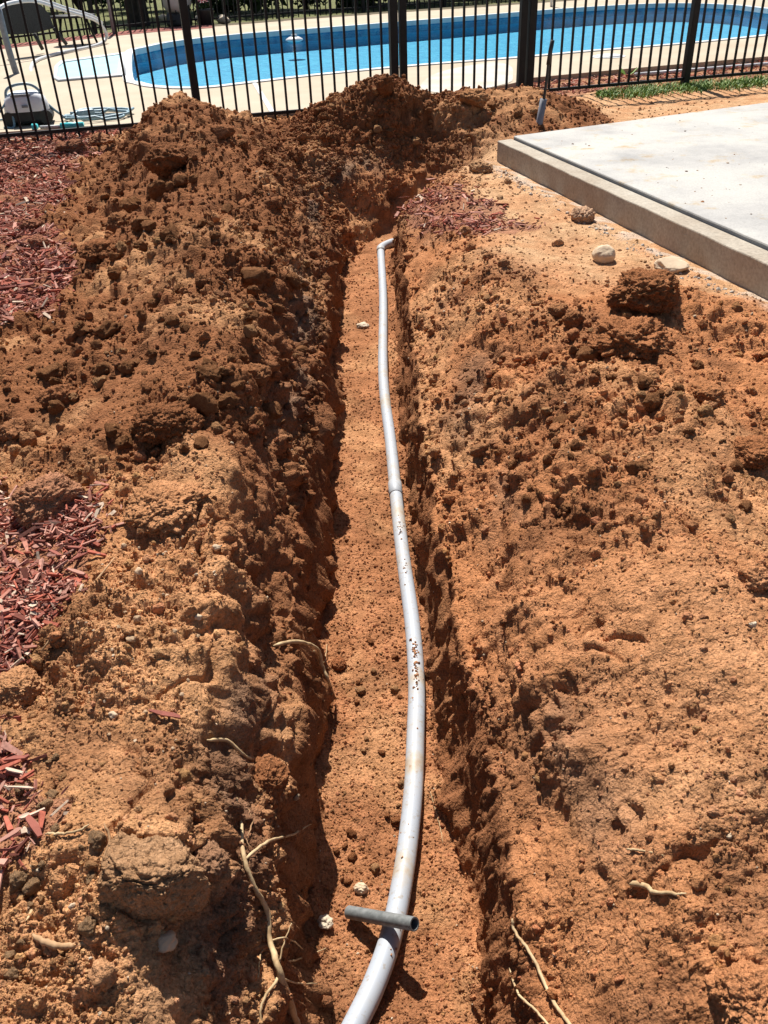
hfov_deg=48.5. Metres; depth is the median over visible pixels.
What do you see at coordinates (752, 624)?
stone
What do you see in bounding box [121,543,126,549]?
pebble
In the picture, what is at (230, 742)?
root
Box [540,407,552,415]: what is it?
dirt clod
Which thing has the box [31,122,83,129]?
pool hose
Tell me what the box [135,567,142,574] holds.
pebble
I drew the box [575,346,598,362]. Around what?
dirt clod
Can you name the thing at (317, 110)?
dirt clod
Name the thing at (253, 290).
dirt clod
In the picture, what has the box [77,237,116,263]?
dirt clod
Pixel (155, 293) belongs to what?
dirt clod
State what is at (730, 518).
dirt clod
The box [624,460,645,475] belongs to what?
dirt clod
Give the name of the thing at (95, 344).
dirt clod
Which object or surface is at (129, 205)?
dirt clod
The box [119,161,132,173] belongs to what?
dirt clod
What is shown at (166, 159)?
dirt clod
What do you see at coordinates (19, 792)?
dirt clod
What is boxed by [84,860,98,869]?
dirt clod
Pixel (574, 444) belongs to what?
dirt clod
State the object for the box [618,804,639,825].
stone
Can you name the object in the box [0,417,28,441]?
dirt clod
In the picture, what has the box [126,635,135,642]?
pebble
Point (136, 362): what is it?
dirt clod
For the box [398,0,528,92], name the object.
fence gate
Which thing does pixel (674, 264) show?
stone
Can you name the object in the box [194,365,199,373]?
dirt clod
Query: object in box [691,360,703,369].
dirt clod
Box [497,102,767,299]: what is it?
concrete slab
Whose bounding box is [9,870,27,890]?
dirt clod
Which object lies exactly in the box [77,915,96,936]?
dirt clod
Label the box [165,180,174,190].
dirt clod
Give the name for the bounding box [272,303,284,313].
dirt clod
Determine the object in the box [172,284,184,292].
dirt clod
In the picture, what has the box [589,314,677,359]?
dirt clod
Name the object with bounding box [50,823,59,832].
dirt clod
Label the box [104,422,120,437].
dirt clod
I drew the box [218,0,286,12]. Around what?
shrub
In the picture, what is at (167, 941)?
stone
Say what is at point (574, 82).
mulch bed
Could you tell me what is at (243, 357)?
dirt clod
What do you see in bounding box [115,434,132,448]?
dirt clod
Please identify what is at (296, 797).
pale grit
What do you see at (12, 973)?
dirt clod
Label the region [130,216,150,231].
dirt clod
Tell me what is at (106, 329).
dirt clod
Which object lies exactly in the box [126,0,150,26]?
tree
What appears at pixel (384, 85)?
dirt clod
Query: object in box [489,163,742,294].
concrete splatter
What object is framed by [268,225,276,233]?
dirt clod
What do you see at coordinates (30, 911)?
root
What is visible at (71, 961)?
dirt clod
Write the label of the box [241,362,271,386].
dirt clod
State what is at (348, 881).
dirt clod
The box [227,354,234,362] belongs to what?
dirt clod
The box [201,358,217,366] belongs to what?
dirt clod
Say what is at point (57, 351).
dirt clod
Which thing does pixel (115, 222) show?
dirt clod
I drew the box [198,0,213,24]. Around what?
flower pot
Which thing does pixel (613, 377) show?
dirt clod
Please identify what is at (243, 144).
dirt clod
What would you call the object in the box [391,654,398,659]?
dirt clod
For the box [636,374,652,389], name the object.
dirt clod
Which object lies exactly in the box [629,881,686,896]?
root
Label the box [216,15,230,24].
stone
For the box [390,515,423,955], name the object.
pipe markings
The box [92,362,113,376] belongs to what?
dirt clod
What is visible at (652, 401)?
dirt clod
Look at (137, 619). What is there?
pebble
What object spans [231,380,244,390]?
dirt clod
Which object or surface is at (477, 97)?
dirt clod
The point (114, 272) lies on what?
dirt clod
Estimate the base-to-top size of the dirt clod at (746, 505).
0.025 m
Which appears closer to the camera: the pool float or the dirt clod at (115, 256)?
the dirt clod at (115, 256)
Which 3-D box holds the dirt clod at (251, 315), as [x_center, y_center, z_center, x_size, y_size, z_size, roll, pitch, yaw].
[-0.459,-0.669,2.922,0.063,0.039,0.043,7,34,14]
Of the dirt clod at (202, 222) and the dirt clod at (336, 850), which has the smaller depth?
the dirt clod at (336, 850)
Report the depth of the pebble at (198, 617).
1.79 m
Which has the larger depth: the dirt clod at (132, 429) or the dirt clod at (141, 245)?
the dirt clod at (141, 245)
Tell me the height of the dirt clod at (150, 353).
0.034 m
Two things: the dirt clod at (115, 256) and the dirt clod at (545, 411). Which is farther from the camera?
the dirt clod at (115, 256)
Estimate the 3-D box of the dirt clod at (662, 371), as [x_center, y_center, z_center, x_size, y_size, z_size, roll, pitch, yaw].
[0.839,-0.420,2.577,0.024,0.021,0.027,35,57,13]
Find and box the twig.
[101,823,110,863]
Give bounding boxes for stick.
[41,557,114,650]
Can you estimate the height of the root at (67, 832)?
0.024 m
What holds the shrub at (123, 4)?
on the lawn at (160, 12)
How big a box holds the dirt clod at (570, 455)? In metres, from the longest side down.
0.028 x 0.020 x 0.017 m
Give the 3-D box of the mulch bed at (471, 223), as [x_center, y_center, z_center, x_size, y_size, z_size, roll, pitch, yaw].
[0.366,-1.646,4.781,0.590,0.240,1.373,-13,35,-16]
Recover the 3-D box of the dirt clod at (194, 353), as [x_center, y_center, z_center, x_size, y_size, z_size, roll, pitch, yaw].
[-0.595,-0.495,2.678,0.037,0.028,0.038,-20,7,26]
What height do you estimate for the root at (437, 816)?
0.020 m
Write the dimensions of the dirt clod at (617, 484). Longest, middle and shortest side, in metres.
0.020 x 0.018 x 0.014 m
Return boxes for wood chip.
[148,709,180,718]
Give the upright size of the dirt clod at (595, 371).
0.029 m
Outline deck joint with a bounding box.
[253,82,273,110]
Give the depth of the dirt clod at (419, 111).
6.42 m
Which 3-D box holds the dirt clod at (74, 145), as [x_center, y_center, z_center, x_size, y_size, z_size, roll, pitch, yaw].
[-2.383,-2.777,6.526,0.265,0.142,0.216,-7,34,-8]
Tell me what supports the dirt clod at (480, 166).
on the soil ground at (468, 788)
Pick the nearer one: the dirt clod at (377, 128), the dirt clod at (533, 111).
the dirt clod at (377, 128)
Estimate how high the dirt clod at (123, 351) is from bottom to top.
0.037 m
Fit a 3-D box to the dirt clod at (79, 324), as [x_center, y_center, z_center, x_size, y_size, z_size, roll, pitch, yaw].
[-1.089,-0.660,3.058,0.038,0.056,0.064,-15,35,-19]
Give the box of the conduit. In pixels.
[536,40,554,124]
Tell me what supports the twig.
on the soil ground at (468, 788)
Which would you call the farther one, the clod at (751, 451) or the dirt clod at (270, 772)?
the clod at (751, 451)
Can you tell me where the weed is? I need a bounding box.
[618,67,636,75]
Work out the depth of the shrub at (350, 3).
20.76 m
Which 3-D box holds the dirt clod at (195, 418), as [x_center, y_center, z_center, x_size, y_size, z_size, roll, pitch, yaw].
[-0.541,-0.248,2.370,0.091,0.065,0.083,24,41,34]
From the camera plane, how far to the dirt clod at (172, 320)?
2.81 m
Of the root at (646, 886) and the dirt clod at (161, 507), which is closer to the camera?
the root at (646, 886)
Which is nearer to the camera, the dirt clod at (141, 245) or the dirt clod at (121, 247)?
the dirt clod at (141, 245)
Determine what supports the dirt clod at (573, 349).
on the soil ground at (468, 788)
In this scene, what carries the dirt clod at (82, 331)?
on the soil ground at (468, 788)
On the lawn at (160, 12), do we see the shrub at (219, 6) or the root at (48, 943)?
the shrub at (219, 6)
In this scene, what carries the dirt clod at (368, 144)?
on the soil ground at (468, 788)
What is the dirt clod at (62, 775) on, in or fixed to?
on the soil ground at (468, 788)
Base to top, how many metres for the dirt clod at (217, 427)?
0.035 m
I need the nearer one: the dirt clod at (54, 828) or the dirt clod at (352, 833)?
the dirt clod at (54, 828)
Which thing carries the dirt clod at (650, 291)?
on the soil ground at (468, 788)
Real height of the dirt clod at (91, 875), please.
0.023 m
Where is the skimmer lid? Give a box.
[593,54,625,58]
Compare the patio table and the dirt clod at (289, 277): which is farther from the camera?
the patio table
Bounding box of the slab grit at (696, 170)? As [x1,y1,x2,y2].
[572,118,751,218]
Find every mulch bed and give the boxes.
[0,128,126,324]
[0,477,124,673]
[0,714,68,887]
[393,178,551,236]
[533,60,767,94]
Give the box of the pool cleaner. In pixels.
[0,82,134,128]
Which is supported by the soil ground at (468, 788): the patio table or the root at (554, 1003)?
the root at (554, 1003)
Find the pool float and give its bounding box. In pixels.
[286,34,302,41]
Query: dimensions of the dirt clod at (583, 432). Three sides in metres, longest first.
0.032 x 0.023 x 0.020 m
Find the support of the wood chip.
on the soil ground at (468, 788)
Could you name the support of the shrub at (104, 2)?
on the lawn at (160, 12)
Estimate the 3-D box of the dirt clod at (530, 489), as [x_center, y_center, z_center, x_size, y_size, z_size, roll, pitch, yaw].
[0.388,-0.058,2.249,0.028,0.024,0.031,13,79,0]
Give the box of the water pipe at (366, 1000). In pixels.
[341,238,424,1023]
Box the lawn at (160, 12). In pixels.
[0,0,546,44]
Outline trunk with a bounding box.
[162,0,192,26]
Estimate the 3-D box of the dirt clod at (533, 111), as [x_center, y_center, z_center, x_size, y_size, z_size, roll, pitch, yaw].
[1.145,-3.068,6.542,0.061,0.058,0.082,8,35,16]
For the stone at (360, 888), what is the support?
on the soil ground at (468, 788)
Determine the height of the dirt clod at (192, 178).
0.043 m
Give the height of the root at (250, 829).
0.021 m
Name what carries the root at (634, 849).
on the soil ground at (468, 788)
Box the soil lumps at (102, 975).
[0,167,767,1023]
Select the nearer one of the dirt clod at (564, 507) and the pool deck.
the dirt clod at (564, 507)
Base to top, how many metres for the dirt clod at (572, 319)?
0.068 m
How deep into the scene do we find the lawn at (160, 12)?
20.80 m
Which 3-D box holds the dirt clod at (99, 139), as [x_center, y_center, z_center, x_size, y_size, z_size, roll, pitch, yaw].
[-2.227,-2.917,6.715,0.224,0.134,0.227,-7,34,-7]
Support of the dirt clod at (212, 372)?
on the soil ground at (468, 788)
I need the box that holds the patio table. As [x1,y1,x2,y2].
[50,13,97,45]
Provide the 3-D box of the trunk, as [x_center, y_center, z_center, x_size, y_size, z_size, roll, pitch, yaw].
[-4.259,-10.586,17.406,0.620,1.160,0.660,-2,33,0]
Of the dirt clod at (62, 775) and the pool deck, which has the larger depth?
the pool deck
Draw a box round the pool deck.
[0,0,767,138]
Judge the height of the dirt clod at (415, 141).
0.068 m
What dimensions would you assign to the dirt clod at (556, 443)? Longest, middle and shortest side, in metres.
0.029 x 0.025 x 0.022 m
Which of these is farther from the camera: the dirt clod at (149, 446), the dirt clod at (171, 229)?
the dirt clod at (171, 229)
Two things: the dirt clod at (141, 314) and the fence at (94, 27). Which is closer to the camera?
the dirt clod at (141, 314)
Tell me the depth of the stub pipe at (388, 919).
1.81 m
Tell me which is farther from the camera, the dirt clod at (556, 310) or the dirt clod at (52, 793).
the dirt clod at (556, 310)
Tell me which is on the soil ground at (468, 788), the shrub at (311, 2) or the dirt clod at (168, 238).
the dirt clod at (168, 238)
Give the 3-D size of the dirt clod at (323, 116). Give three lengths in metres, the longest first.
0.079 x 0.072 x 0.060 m
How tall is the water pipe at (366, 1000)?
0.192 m
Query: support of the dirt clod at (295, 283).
on the soil ground at (468, 788)
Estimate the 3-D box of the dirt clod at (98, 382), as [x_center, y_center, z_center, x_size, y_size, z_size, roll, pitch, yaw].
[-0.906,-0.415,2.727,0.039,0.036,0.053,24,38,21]
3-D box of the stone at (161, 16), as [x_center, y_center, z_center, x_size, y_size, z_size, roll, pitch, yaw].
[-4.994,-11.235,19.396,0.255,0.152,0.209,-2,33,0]
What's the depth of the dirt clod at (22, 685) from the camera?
1.66 m
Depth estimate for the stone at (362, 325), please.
4.77 m
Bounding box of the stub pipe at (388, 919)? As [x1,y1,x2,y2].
[344,905,418,931]
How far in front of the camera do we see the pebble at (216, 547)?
1.99 m
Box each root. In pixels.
[25,896,32,920]
[32,933,85,949]
[45,824,89,835]
[207,737,251,759]
[236,796,325,1023]
[242,824,310,860]
[246,809,253,846]
[273,640,335,700]
[430,792,442,841]
[509,968,548,1023]
[511,918,571,1023]
[626,848,664,855]
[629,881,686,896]
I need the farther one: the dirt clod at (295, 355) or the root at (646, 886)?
the dirt clod at (295, 355)
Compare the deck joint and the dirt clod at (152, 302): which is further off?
the deck joint
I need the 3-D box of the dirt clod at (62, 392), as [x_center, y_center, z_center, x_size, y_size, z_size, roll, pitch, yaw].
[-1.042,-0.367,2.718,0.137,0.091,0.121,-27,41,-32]
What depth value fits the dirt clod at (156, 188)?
4.38 m
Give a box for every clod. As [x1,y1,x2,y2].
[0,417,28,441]
[0,664,46,709]
[3,967,18,979]
[4,950,15,959]
[7,471,83,532]
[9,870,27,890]
[14,781,27,795]
[17,939,25,945]
[19,218,43,229]
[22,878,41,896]
[25,365,32,369]
[27,234,49,247]
[27,901,33,906]
[32,334,40,340]
[35,362,62,380]
[35,384,78,409]
[35,798,53,811]
[37,860,45,867]
[39,895,44,904]
[45,789,58,798]
[47,400,65,415]
[49,377,62,384]
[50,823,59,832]
[51,753,58,760]
[53,348,62,354]
[55,139,87,153]
[57,772,66,780]
[67,392,77,401]
[68,956,74,965]
[73,323,89,336]
[74,320,84,329]
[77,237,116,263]
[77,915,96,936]
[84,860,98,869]
[85,871,98,884]
[88,132,113,146]
[88,829,105,851]
[91,339,101,349]
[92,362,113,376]
[92,376,106,387]
[93,319,121,339]
[96,831,211,920]
[100,193,110,199]
[104,210,131,232]
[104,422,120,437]
[107,266,123,279]
[109,253,120,260]
[115,241,126,256]
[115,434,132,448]
[116,348,127,354]
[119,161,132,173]
[119,195,140,213]
[120,297,127,304]
[120,360,133,373]
[122,479,210,536]
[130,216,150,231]
[130,425,136,433]
[131,358,139,366]
[131,400,189,445]
[132,240,146,250]
[135,309,146,320]
[140,220,156,231]
[141,142,188,178]
[144,349,157,357]
[144,441,156,450]
[146,297,159,307]
[147,179,165,199]
[152,288,164,300]
[157,223,179,239]
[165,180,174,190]
[165,235,175,243]
[165,315,179,326]
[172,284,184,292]
[173,174,187,186]
[178,444,189,453]
[179,323,190,331]
[184,407,205,432]
[186,392,218,415]
[187,174,198,182]
[188,349,199,357]
[193,435,208,448]
[193,839,230,882]
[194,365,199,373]
[197,218,207,226]
[199,363,221,382]
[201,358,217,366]
[208,221,213,226]
[209,231,220,239]
[210,124,235,138]
[211,421,223,435]
[217,391,239,408]
[221,203,232,213]
[221,368,232,376]
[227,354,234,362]
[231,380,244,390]
[238,140,247,150]
[240,266,264,284]
[240,354,246,361]
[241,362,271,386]
[243,324,257,337]
[244,310,259,321]
[246,285,261,294]
[252,753,289,809]
[255,420,263,429]
[262,401,282,418]
[263,305,272,313]
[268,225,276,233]
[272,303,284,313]
[285,331,292,338]
[286,274,293,280]
[289,272,301,289]
[292,353,299,358]
[295,345,309,354]
[303,259,310,266]
[313,106,321,115]
[319,112,327,119]
[328,103,335,109]
[330,656,346,671]
[333,847,339,854]
[344,878,351,883]
[346,828,356,837]
[347,852,356,861]
[355,686,365,694]
[365,140,372,148]
[367,637,373,644]
[370,863,379,873]
[372,88,378,95]
[374,125,381,132]
[376,73,393,97]
[377,750,385,755]
[385,129,393,136]
[390,685,398,693]
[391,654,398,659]
[391,817,400,824]
[397,779,403,789]
[411,136,420,145]
[416,108,422,115]
[459,88,488,107]
[468,159,492,173]
[477,303,485,308]
[482,294,490,301]
[487,101,496,109]
[499,355,505,361]
[508,459,517,470]
[511,108,523,117]
[521,493,530,502]
[527,484,534,492]
[529,108,536,114]
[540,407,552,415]
[542,454,551,464]
[547,302,568,317]
[548,431,558,438]
[552,438,560,447]
[553,413,566,422]
[560,502,571,511]
[562,310,585,328]
[567,453,573,459]
[568,345,578,353]
[570,206,595,223]
[570,439,579,450]
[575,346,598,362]
[577,429,586,435]
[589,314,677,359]
[591,368,600,375]
[605,373,617,381]
[606,267,680,314]
[613,481,621,487]
[618,408,626,415]
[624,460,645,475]
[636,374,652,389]
[636,391,646,397]
[642,392,662,413]
[643,465,649,471]
[656,390,663,396]
[659,369,665,374]
[672,382,684,391]
[682,427,695,434]
[687,379,728,405]
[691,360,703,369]
[704,956,767,1023]
[724,513,735,523]
[729,459,743,470]
[733,434,767,469]
[734,560,767,591]
[739,500,752,512]
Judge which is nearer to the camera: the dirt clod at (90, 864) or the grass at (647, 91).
the dirt clod at (90, 864)
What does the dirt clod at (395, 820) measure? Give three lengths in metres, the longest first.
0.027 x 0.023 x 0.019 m
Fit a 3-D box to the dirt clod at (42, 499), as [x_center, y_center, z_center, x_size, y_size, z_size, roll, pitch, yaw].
[-0.874,-0.037,2.184,0.180,0.118,0.202,18,38,28]
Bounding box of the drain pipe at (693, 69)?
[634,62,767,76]
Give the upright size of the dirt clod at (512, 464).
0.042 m
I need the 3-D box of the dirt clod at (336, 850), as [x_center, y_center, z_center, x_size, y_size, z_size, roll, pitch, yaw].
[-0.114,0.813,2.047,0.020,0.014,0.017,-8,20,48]
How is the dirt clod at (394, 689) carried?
on the soil ground at (468, 788)
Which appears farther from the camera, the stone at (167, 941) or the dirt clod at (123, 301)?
the dirt clod at (123, 301)
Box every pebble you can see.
[108,711,117,718]
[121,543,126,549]
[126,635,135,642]
[133,615,140,622]
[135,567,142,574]
[194,614,202,620]
[212,544,220,550]
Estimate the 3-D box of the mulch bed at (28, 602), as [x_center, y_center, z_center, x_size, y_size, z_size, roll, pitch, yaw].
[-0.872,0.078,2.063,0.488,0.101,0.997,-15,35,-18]
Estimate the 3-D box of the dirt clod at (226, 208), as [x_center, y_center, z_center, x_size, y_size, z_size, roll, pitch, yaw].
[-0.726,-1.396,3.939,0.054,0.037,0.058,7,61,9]
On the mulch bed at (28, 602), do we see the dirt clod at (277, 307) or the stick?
the stick
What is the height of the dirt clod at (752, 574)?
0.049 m
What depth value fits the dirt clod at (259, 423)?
2.55 m
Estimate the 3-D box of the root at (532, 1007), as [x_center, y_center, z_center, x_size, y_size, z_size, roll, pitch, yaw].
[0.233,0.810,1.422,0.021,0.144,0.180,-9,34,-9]
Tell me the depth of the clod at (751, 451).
2.19 m
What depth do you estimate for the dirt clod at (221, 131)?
5.02 m
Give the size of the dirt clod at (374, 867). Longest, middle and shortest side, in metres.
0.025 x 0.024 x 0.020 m
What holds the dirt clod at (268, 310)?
on the soil ground at (468, 788)
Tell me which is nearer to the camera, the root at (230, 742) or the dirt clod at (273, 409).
the root at (230, 742)
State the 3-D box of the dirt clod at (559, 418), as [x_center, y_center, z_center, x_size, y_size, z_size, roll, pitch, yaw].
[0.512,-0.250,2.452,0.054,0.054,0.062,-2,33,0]
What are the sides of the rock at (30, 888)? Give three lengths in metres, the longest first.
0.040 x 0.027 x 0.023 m
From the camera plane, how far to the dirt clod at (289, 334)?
3.49 m
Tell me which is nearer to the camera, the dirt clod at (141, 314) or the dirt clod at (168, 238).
the dirt clod at (141, 314)
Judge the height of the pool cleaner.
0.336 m
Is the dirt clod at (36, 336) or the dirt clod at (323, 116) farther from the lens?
the dirt clod at (323, 116)
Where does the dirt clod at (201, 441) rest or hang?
on the soil ground at (468, 788)
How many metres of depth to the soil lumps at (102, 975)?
1.75 m
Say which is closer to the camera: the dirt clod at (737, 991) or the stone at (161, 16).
the dirt clod at (737, 991)
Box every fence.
[0,0,519,44]
[0,0,767,141]
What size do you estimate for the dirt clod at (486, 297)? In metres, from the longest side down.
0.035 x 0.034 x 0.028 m
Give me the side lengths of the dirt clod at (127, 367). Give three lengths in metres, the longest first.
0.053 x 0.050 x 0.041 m
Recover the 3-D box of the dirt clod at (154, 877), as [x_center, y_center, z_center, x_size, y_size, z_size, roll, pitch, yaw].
[-0.349,0.569,1.305,0.162,0.176,0.134,7,34,14]
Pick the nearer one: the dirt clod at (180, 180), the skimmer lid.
the dirt clod at (180, 180)
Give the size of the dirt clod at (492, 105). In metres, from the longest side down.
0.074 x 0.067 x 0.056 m
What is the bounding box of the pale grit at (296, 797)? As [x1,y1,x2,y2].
[22,171,767,1020]
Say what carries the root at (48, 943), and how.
on the soil ground at (468, 788)
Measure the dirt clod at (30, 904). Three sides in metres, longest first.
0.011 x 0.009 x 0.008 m
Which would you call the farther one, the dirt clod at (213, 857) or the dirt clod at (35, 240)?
the dirt clod at (35, 240)
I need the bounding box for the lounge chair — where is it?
[0,0,107,73]
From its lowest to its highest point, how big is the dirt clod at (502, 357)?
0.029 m
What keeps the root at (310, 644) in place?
on the soil ground at (468, 788)
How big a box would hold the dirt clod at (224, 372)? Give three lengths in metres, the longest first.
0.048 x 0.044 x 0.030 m
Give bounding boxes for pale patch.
[420,62,512,92]
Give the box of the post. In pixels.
[106,0,114,33]
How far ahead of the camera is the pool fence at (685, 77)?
7.30 m
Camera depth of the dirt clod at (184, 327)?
2.79 m
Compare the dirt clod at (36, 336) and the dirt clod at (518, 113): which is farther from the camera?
the dirt clod at (518, 113)
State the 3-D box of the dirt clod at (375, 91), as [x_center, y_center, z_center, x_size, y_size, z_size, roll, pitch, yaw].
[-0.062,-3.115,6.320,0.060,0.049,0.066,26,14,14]
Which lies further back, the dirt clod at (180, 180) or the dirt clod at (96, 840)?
the dirt clod at (180, 180)
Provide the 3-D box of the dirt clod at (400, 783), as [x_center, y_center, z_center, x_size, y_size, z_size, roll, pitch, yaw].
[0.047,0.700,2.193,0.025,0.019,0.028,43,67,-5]
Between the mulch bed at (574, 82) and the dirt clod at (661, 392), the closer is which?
the dirt clod at (661, 392)
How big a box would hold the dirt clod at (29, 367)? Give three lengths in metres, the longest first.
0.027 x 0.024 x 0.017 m
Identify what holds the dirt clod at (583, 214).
on the soil ground at (468, 788)
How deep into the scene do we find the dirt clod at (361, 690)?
2.47 m
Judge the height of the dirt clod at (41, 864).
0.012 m
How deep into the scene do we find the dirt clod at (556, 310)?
3.15 m
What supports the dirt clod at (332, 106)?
on the soil ground at (468, 788)
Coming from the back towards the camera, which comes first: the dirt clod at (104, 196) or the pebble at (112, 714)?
the dirt clod at (104, 196)
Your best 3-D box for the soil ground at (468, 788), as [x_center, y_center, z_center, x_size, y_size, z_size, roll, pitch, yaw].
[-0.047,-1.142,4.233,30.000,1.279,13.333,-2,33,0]
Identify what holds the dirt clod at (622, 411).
on the soil ground at (468, 788)
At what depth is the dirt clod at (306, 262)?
4.27 m
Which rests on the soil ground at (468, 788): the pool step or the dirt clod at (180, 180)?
the dirt clod at (180, 180)
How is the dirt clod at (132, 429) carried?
on the soil ground at (468, 788)
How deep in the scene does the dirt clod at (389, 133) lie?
6.29 m
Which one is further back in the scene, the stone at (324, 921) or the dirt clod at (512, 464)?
the dirt clod at (512, 464)
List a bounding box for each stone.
[158,930,177,952]
[159,14,165,20]
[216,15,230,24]
[317,914,333,929]
[353,882,368,894]
[356,322,368,327]
[592,244,615,263]
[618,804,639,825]
[654,256,688,272]
[749,621,756,627]
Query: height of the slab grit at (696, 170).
0.016 m
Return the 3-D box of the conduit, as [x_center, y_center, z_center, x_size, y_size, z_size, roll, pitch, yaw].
[1.188,-3.092,6.354,0.109,0.741,0.052,-2,33,0]
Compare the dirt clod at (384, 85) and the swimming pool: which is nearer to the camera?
the dirt clod at (384, 85)
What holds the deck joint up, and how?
on the pool deck
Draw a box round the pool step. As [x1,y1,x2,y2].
[53,52,125,81]
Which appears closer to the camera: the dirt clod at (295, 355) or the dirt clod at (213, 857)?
the dirt clod at (213, 857)
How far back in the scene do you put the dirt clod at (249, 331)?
2.79 m
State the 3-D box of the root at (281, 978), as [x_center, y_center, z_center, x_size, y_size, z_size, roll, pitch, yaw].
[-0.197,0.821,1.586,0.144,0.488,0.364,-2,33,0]
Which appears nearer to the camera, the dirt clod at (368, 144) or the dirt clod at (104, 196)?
the dirt clod at (104, 196)
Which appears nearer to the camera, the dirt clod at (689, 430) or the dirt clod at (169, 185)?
the dirt clod at (689, 430)
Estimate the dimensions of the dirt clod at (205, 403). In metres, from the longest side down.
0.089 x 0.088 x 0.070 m
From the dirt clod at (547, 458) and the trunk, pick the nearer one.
the dirt clod at (547, 458)
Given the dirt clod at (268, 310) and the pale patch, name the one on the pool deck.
the pale patch
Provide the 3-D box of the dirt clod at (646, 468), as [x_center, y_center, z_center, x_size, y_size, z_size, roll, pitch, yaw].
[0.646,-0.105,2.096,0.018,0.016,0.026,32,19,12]
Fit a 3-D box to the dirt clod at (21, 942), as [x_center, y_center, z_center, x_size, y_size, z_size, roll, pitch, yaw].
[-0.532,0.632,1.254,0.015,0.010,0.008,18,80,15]
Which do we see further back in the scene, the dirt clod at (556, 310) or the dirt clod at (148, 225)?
the dirt clod at (148, 225)
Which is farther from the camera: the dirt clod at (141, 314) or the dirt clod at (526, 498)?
the dirt clod at (141, 314)
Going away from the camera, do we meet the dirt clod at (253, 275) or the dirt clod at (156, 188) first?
the dirt clod at (253, 275)
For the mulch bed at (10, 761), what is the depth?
1.45 m
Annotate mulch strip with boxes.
[2,25,211,48]
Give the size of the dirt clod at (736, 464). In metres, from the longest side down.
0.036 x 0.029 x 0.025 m
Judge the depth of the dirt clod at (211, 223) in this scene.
3.61 m
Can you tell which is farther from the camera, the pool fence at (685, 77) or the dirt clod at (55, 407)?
the pool fence at (685, 77)
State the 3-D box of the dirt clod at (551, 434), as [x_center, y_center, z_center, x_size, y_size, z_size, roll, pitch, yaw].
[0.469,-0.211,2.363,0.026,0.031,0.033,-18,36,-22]
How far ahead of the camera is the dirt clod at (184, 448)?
2.25 m
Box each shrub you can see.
[73,0,120,10]
[115,0,152,8]
[190,0,242,12]
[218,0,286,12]
[293,0,327,9]
[335,0,377,9]
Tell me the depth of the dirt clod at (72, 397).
2.69 m
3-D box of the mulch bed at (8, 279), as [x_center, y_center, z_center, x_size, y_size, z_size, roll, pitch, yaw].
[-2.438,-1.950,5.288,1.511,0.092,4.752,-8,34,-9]
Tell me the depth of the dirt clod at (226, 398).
2.49 m
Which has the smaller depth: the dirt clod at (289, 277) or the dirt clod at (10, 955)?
the dirt clod at (10, 955)
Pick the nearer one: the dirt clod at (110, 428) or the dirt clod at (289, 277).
the dirt clod at (110, 428)
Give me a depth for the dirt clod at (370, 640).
2.65 m
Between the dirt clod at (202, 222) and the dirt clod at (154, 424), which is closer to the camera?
the dirt clod at (154, 424)
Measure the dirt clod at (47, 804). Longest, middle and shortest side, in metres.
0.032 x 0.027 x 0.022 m
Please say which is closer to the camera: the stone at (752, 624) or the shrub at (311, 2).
the stone at (752, 624)
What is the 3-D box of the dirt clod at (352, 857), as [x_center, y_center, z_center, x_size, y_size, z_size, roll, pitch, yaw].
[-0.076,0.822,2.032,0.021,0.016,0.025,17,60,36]
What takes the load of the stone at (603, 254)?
on the soil ground at (468, 788)
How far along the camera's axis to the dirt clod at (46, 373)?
2.87 m
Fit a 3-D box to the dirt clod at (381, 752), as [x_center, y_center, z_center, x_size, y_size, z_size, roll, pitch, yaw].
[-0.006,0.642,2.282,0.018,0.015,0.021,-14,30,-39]
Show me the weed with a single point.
(623, 71)
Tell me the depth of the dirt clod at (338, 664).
2.56 m
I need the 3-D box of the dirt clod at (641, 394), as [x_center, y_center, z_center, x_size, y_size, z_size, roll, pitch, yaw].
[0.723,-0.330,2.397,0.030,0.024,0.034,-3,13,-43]
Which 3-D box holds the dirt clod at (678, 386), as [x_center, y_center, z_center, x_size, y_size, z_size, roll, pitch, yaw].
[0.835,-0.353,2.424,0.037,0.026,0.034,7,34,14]
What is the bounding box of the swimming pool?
[123,3,767,88]
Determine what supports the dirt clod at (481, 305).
on the soil ground at (468, 788)
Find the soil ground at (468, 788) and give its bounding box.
[0,62,767,1023]
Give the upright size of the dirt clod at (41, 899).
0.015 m
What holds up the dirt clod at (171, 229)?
on the soil ground at (468, 788)
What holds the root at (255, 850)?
on the soil ground at (468, 788)
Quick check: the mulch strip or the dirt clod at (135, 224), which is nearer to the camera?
the dirt clod at (135, 224)
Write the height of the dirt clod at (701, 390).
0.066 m
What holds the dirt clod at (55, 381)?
on the soil ground at (468, 788)
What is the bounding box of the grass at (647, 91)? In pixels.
[595,74,767,100]
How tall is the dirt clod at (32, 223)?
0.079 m
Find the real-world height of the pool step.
0.018 m
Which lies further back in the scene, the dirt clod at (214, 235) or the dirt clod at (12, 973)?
the dirt clod at (214, 235)
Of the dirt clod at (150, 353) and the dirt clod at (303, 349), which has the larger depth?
the dirt clod at (303, 349)
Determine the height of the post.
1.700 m

